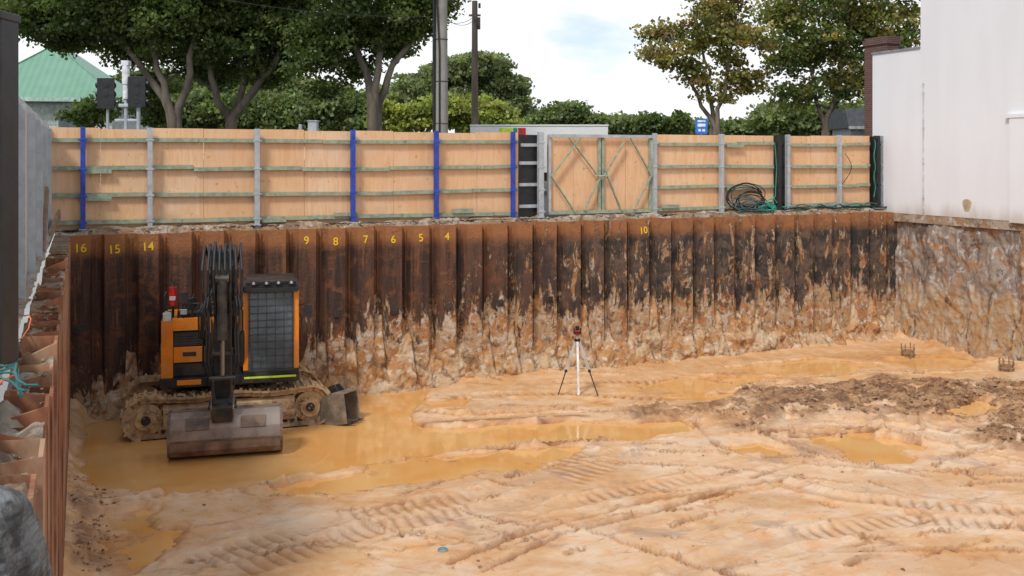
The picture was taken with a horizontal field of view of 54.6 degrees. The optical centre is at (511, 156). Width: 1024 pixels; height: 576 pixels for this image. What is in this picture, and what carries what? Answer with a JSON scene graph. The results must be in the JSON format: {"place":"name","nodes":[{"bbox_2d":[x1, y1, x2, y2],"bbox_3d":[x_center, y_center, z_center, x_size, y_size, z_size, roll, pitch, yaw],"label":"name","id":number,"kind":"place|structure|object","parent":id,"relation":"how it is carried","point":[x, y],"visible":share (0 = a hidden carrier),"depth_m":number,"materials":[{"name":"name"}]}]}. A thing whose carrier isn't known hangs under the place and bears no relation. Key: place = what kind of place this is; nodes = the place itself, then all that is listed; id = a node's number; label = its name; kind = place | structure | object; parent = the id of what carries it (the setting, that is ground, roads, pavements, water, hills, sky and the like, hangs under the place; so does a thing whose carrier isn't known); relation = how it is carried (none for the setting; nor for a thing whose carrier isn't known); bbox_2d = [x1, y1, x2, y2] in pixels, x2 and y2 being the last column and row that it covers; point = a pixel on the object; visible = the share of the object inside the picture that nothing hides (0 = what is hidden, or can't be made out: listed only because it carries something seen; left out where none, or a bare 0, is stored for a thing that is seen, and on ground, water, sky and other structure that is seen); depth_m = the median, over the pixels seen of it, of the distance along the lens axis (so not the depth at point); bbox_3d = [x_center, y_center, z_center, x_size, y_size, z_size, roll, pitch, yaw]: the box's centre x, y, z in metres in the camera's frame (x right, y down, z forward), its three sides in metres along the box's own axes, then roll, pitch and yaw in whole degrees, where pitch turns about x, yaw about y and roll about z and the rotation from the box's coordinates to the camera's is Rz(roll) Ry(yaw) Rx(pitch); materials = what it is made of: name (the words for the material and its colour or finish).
{"place":"outdoors","nodes":[
{"label":"outdoors","id":0,"kind":"place"},
{"bbox_2d":[0,241,68,496],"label":"backfill soil","id":1,"kind":"structure","parent":0,"point":[9,410],"depth_m":6.60,"materials":[{"name":"brown soil"}]},
{"bbox_2d":[0,485,51,575],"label":"bulk bag","id":2,"kind":"object","parent":1,"relation":"on","point":[23,549],"visible":1,"depth_m":3.15,"materials":[{"name":"grey fabric"}]},
{"bbox_2d":[1,251,59,474],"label":"rubble stones","id":3,"kind":"object","parent":1,"relation":"on","point":[46,373],"visible":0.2,"depth_m":9.91,"materials":[{"name":"grey stone"}]},
{"bbox_2d":[19,49,148,191],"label":"green roofed house","id":4,"kind":"structure","parent":0,"point":[49,85],"depth_m":43.81,"materials":[{"name":"metal"}]},
{"bbox_2d":[63,159,851,230],"bbox_3d":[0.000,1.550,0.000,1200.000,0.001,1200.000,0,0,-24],"label":"ground","id":5,"kind":"structure","parent":0,"point":[546,214],"depth_m":27.07,"materials":[{"name":"brown soil"}]},
{"bbox_2d":[0,236,52,380],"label":"dirt verge","id":6,"kind":"structure","parent":5,"relation":"on","point":[29,287],"depth_m":11.67,"materials":[{"name":"soil"}]},
{"bbox_2d":[0,10,22,368],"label":"black steel column","id":7,"kind":"structure","parent":6,"relation":"on","point":[9,187],"depth_m":7.30,"materials":[{"name":"metal"}]},
{"bbox_2d":[0,314,38,397],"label":"green hose","id":8,"kind":"object","parent":6,"relation":"on","point":[19,381],"visible":0.89,"depth_m":6.60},
{"bbox_2d":[19,97,51,298],"bbox_3d":[-7.197,0.470,15.065,0.125,2.260,12.970,0,0,-24],"label":"corrugated metal hoarding","id":9,"kind":"object","parent":5,"relation":"on","point":[35,155],"visible":0.67,"depth_m":12.58,"materials":[{"name":"metal"}]},
{"bbox_2d":[95,78,115,128],"bbox_3d":[-12.685,-0.450,31.095,0.627,4.000,0.530,0,0,0],"label":"traffic signal","id":10,"kind":"object","parent":5,"relation":"on","point":[105,94],"visible":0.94,"depth_m":30.84,"materials":[{"name":"metal"}]},
{"bbox_2d":[53,91,174,130],"bbox_3d":[-15.929,-1.733,40.051,5.114,1.886,2.331,0,0,0],"label":"shrub","id":11,"kind":"object","parent":5,"relation":"on","point":[85,112],"visible":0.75,"depth_m":39.59,"materials":[{"name":"green plant"}]},
{"bbox_2d":[0,0,248,127],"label":"plane tree","id":12,"kind":"object","parent":5,"relation":"on","point":[140,34],"visible":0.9,"depth_m":35.15,"materials":[{"name":"green plant"}]},
{"bbox_2d":[115,60,135,128],"bbox_3d":[-12.069,-0.725,31.000,0.700,4.550,0.240,0,0,0],"label":"pole","id":13,"kind":"object","parent":5,"relation":"on","point":[126,64],"visible":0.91,"depth_m":30.91,"materials":[{"name":"metal"}]},
{"bbox_2d":[128,76,149,128],"bbox_3d":[-11.637,-0.475,31.095,0.628,4.050,0.530,0,0,0],"label":"traffic signal","id":14,"kind":"object","parent":5,"relation":"on","point":[138,92],"visible":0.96,"depth_m":30.84,"materials":[{"name":"metal"}]},
{"bbox_2d":[124,0,320,128],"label":"plane tree","id":15,"kind":"object","parent":5,"relation":"on","point":[258,48],"visible":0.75,"depth_m":36.37,"materials":[{"name":"green plant"}]},
{"bbox_2d":[283,120,319,130],"bbox_3d":[-6.069,0.260,28.150,1.150,2.580,0.340,0,0,0],"label":"electrical cabinet","id":16,"kind":"object","parent":5,"relation":"on","point":[312,125],"visible":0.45,"depth_m":28.00,"materials":[{"name":"metal"}]},
{"bbox_2d":[274,0,470,130],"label":"plane tree","id":17,"kind":"object","parent":5,"relation":"on","point":[323,47],"visible":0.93,"depth_m":34.51,"materials":[{"name":"green plant"}]},
{"bbox_2d":[432,0,447,132],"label":"concrete utility pole","id":18,"kind":"object","parent":5,"relation":"on","point":[439,84],"visible":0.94,"depth_m":32.84,"materials":[{"name":"concrete"}]},
{"bbox_2d":[362,92,525,132],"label":"bamboo hedge","id":19,"kind":"object","parent":5,"relation":"on","point":[416,116],"visible":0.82,"depth_m":47.50,"materials":[{"name":"green plant"}]},
{"bbox_2d":[379,50,544,132],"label":"gum tree","id":20,"kind":"object","parent":5,"relation":"on","point":[499,79],"visible":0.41,"depth_m":68.56,"materials":[{"name":"green plant"}]},
{"bbox_2d":[50,127,883,230],"bbox_3d":[0.742,0.510,25.318,22.735,2.280,0.276,0,0,-23],"label":"plywood hoarding","id":21,"kind":"object","parent":5,"relation":"on","point":[150,177],"visible":0.97,"depth_m":23.65,"materials":[{"name":"wood"}]},
{"bbox_2d":[547,134,652,214],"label":"timber gate","id":22,"kind":"structure","parent":21,"relation":"attached to","point":[588,173],"depth_m":26.02,"materials":[{"name":"brown wood"}]},
{"bbox_2d":[726,143,886,211],"bbox_3d":[8.884,0.565,28.646,6.474,1.932,0.288,0,0,-24],"label":"hose coil","id":23,"kind":"object","parent":21,"relation":"attached to","point":[763,204],"visible":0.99,"depth_m":27.82,"materials":[{"name":"rubber"}]},
{"bbox_2d":[842,138,878,200],"bbox_3d":[10.256,0.396,29.376,1.428,1.898,0.073,0,0,-17],"label":"hanging cable","id":24,"kind":"object","parent":21,"relation":"attached to","point":[874,170],"visible":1,"depth_m":29.54,"materials":[{"name":"rubber"}]},
{"bbox_2d":[55,207,886,235],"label":"edge berm","id":25,"kind":"structure","parent":5,"relation":"on","point":[159,229],"depth_m":23.87,"materials":[{"name":"brown soil"}]},
{"bbox_2d":[81,208,881,231],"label":"edge stones","id":26,"kind":"object","parent":25,"relation":"on","point":[607,216],"visible":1,"depth_m":24.32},
{"bbox_2d":[469,1,480,124],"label":"timber utility pole","id":27,"kind":"object","parent":5,"relation":"on","point":[476,5],"visible":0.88,"depth_m":41.89,"materials":[{"name":"wood"}]},
{"bbox_2d":[228,0,474,64],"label":"overhead wires","id":28,"kind":"object","parent":27,"relation":"attached to","point":[363,15],"visible":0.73,"depth_m":32.40,"materials":[{"name":"rubber"}]},
{"bbox_2d":[109,65,863,137],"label":"distant trees","id":29,"kind":"object","parent":5,"relation":"on","point":[282,107],"visible":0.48,"depth_m":84.50,"materials":[{"name":"green plant"}]},
{"bbox_2d":[470,125,608,180],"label":"delivery truck","id":30,"kind":"object","parent":5,"relation":"on","point":[561,129],"visible":0.12,"depth_m":41.00,"materials":[{"name":"white paint"}]},
{"bbox_2d":[628,109,694,134],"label":"shrub","id":31,"kind":"object","parent":5,"relation":"on","point":[676,122],"visible":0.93,"depth_m":43.61,"materials":[{"name":"green plant"}]},
{"bbox_2d":[695,119,707,134],"bbox_3d":[6.304,0.145,33.012,0.400,2.810,0.076,0,0,0],"label":"bus stop sign","id":32,"kind":"object","parent":5,"relation":"on","point":[701,126],"visible":0.79,"depth_m":32.98,"materials":[{"name":"metal"}]},
{"bbox_2d":[629,0,782,134],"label":"plane tree","id":33,"kind":"object","parent":5,"relation":"on","point":[724,25],"visible":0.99,"depth_m":35.68,"materials":[{"name":"green plant"}]},
{"bbox_2d":[743,0,920,135],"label":"plane tree","id":34,"kind":"object","parent":5,"relation":"on","point":[856,25],"visible":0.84,"depth_m":37.36,"materials":[{"name":"green plant"}]},
{"bbox_2d":[863,36,900,135],"bbox_3d":[12.118,-1.175,32.500,0.600,5.450,1.080,0,0,-23],"label":"brick chimney","id":35,"kind":"object","parent":5,"relation":"on","point":[879,44],"visible":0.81,"depth_m":32.60,"materials":[{"name":"brown brick"}]},
{"bbox_2d":[871,46,920,214],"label":"wall","id":36,"kind":"structure","parent":5,"relation":"on","point":[897,99],"depth_m":29.12,"materials":[{"name":"paint"}]},
{"bbox_2d":[921,0,1023,220],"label":"wall","id":37,"kind":"structure","parent":5,"relation":"on","point":[972,65],"depth_m":26.83,"materials":[{"name":"white paint"}]},
{"bbox_2d":[922,83,924,212],"bbox_3d":[11.729,-0.250,28.272,0.040,3.700,0.060,0,0,-23],"label":"conduit","id":38,"kind":"object","parent":37,"relation":"attached to","point":[923,128],"visible":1,"depth_m":28.25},
{"bbox_2d":[962,199,970,211],"bbox_3d":[12.341,1.320,26.902,0.001,0.337,0.302,0,0,-23],"label":"stain patch","id":39,"kind":"object","parent":37,"relation":"attached to","point":[966,203],"visible":1,"depth_m":26.91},
{"bbox_2d":[1005,113,1023,223],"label":"bay projection","id":40,"kind":"object","parent":37,"relation":"attached to","point":[1016,168],"visible":1,"depth_m":25.39},
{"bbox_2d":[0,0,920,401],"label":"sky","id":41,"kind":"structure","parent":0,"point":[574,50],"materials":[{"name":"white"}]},
{"bbox_2d":[63,328,1023,575],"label":"pit floor","id":42,"kind":"structure","parent":0,"point":[969,489],"depth_m":15.64,"materials":[{"name":"beige soil"}]},
{"bbox_2d":[0,238,69,575],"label":"side sheet pile wall","id":43,"kind":"structure","parent":42,"relation":"on","point":[46,469],"depth_m":8.49,"materials":[{"name":"brown metal"}]},
{"bbox_2d":[43,186,68,259],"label":"timber planks","id":44,"kind":"object","parent":43,"relation":"on","point":[59,244],"visible":0.94,"depth_m":17.66,"materials":[{"name":"brown wood"}]},
{"bbox_2d":[119,241,330,457],"bbox_3d":[-5.629,3.541,19.755,4.072,3.968,4.337,0,0,-20],"label":"excavator","id":45,"kind":"object","parent":42,"relation":"on","point":[235,376],"visible":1,"depth_m":19.31,"materials":[{"name":"metal"}]},
{"bbox_2d":[318,383,363,425],"bbox_3d":[-3.532,5.071,20.374,0.824,0.798,0.574,-8,-7,19],"label":"spare digging bucket","id":46,"kind":"object","parent":42,"relation":"on","point":[339,404],"visible":1,"depth_m":20.16,"materials":[{"name":"metal"}]},
{"bbox_2d":[438,547,447,552],"bbox_3d":[-0.945,5.369,13.538,0.140,0.055,0.140,0,0,0],"label":"blue plastic cap","id":47,"kind":"object","parent":42,"relation":"on","point":[442,549],"visible":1,"depth_m":13.50,"materials":[{"name":"blue plastic"}]},
{"bbox_2d":[69,211,897,407],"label":"sheet pile wall","id":48,"kind":"structure","parent":42,"relation":"on","point":[113,308],"depth_m":24.32,"materials":[{"name":"brown metal"}]},
{"bbox_2d":[76,243,86,251],"bbox_3d":[-8.921,1.888,20.540,0.197,0.182,0.005,0,0,-24],"label":"number","id":49,"kind":"object","parent":48,"relation":"attached to","point":[82,247],"visible":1,"depth_m":20.54,"materials":[{"name":"yellow paint"}]},
{"bbox_2d":[110,245,119,253],"bbox_3d":[-8.326,1.940,20.799,0.190,0.179,0.004,-4,1,-23],"label":"number","id":50,"kind":"object","parent":48,"relation":"attached to","point":[115,248],"visible":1,"depth_m":20.80,"materials":[{"name":"yellow paint"}]},
{"bbox_2d":[144,242,153,250],"bbox_3d":[-7.713,1.902,21.066,0.198,0.179,0.005,-3,1,-24],"label":"number","id":51,"kind":"object","parent":48,"relation":"attached to","point":[151,245],"visible":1,"depth_m":21.07,"materials":[{"name":"yellow paint"}]},
{"bbox_2d":[75,215,868,381],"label":"clutches and plates","id":52,"kind":"object","parent":48,"relation":"attached to","point":[78,329],"visible":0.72,"depth_m":24.56,"materials":[{"name":"metal"}]},
{"bbox_2d":[70,286,898,420],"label":"soil bank","id":53,"kind":"structure","parent":42,"relation":"on","point":[407,368],"depth_m":24.79,"materials":[{"name":"beige soil"}]},
{"bbox_2d":[67,373,1023,573],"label":"soil clods","id":54,"kind":"object","parent":42,"relation":"on","point":[930,398],"visible":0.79,"depth_m":21.08,"materials":[{"name":"brown soil"}]},
{"bbox_2d":[76,358,1018,570],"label":"puddle water","id":55,"kind":"structure","parent":42,"relation":"on","point":[383,430],"depth_m":18.36,"materials":[{"name":"brown liquid"}]},
{"bbox_2d":[558,326,597,395],"bbox_3d":[1.486,4.647,22.666,0.935,1.580,0.658,0,0,0],"label":"laser level tripod","id":56,"kind":"object","parent":42,"relation":"on","point":[577,332],"visible":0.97,"depth_m":22.48,"materials":[{"name":"metal"}]},
{"bbox_2d":[900,343,914,358],"bbox_3d":[10.703,5.239,26.811,0.388,0.380,0.387,0,0,0],"label":"rebar pile cage","id":57,"kind":"object","parent":42,"relation":"on","point":[908,353],"visible":1,"depth_m":26.68,"materials":[{"name":"brown metal"}]},
{"bbox_2d":[916,334,927,339],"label":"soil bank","id":58,"kind":"structure","parent":42,"relation":"on","point":[919,337],"depth_m":28.38,"materials":[{"name":"beige soil"}]},
{"bbox_2d":[895,221,1023,360],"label":"underpinned rock wall","id":59,"kind":"structure","parent":42,"relation":"on","point":[959,288],"depth_m":27.08,"materials":[{"name":"stone"}]},
{"bbox_2d":[894,213,1023,230],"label":"footing","id":60,"kind":"object","parent":59,"relation":"on","point":[968,222],"visible":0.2,"depth_m":27.14,"materials":[{"name":"beige concrete"}]},
{"bbox_2d":[998,356,1014,371],"bbox_3d":[12.404,5.226,24.873,0.388,0.380,0.387,0,0,0],"label":"rebar pile cage","id":61,"kind":"object","parent":42,"relation":"on","point":[1004,367],"visible":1,"depth_m":24.75,"materials":[{"name":"brown metal"}]},
{"bbox_2d":[829,108,863,135],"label":"dark roofed house","id":62,"kind":"structure","parent":0,"point":[849,122],"depth_m":48.41,"materials":[{"name":"stone"}]}
]}

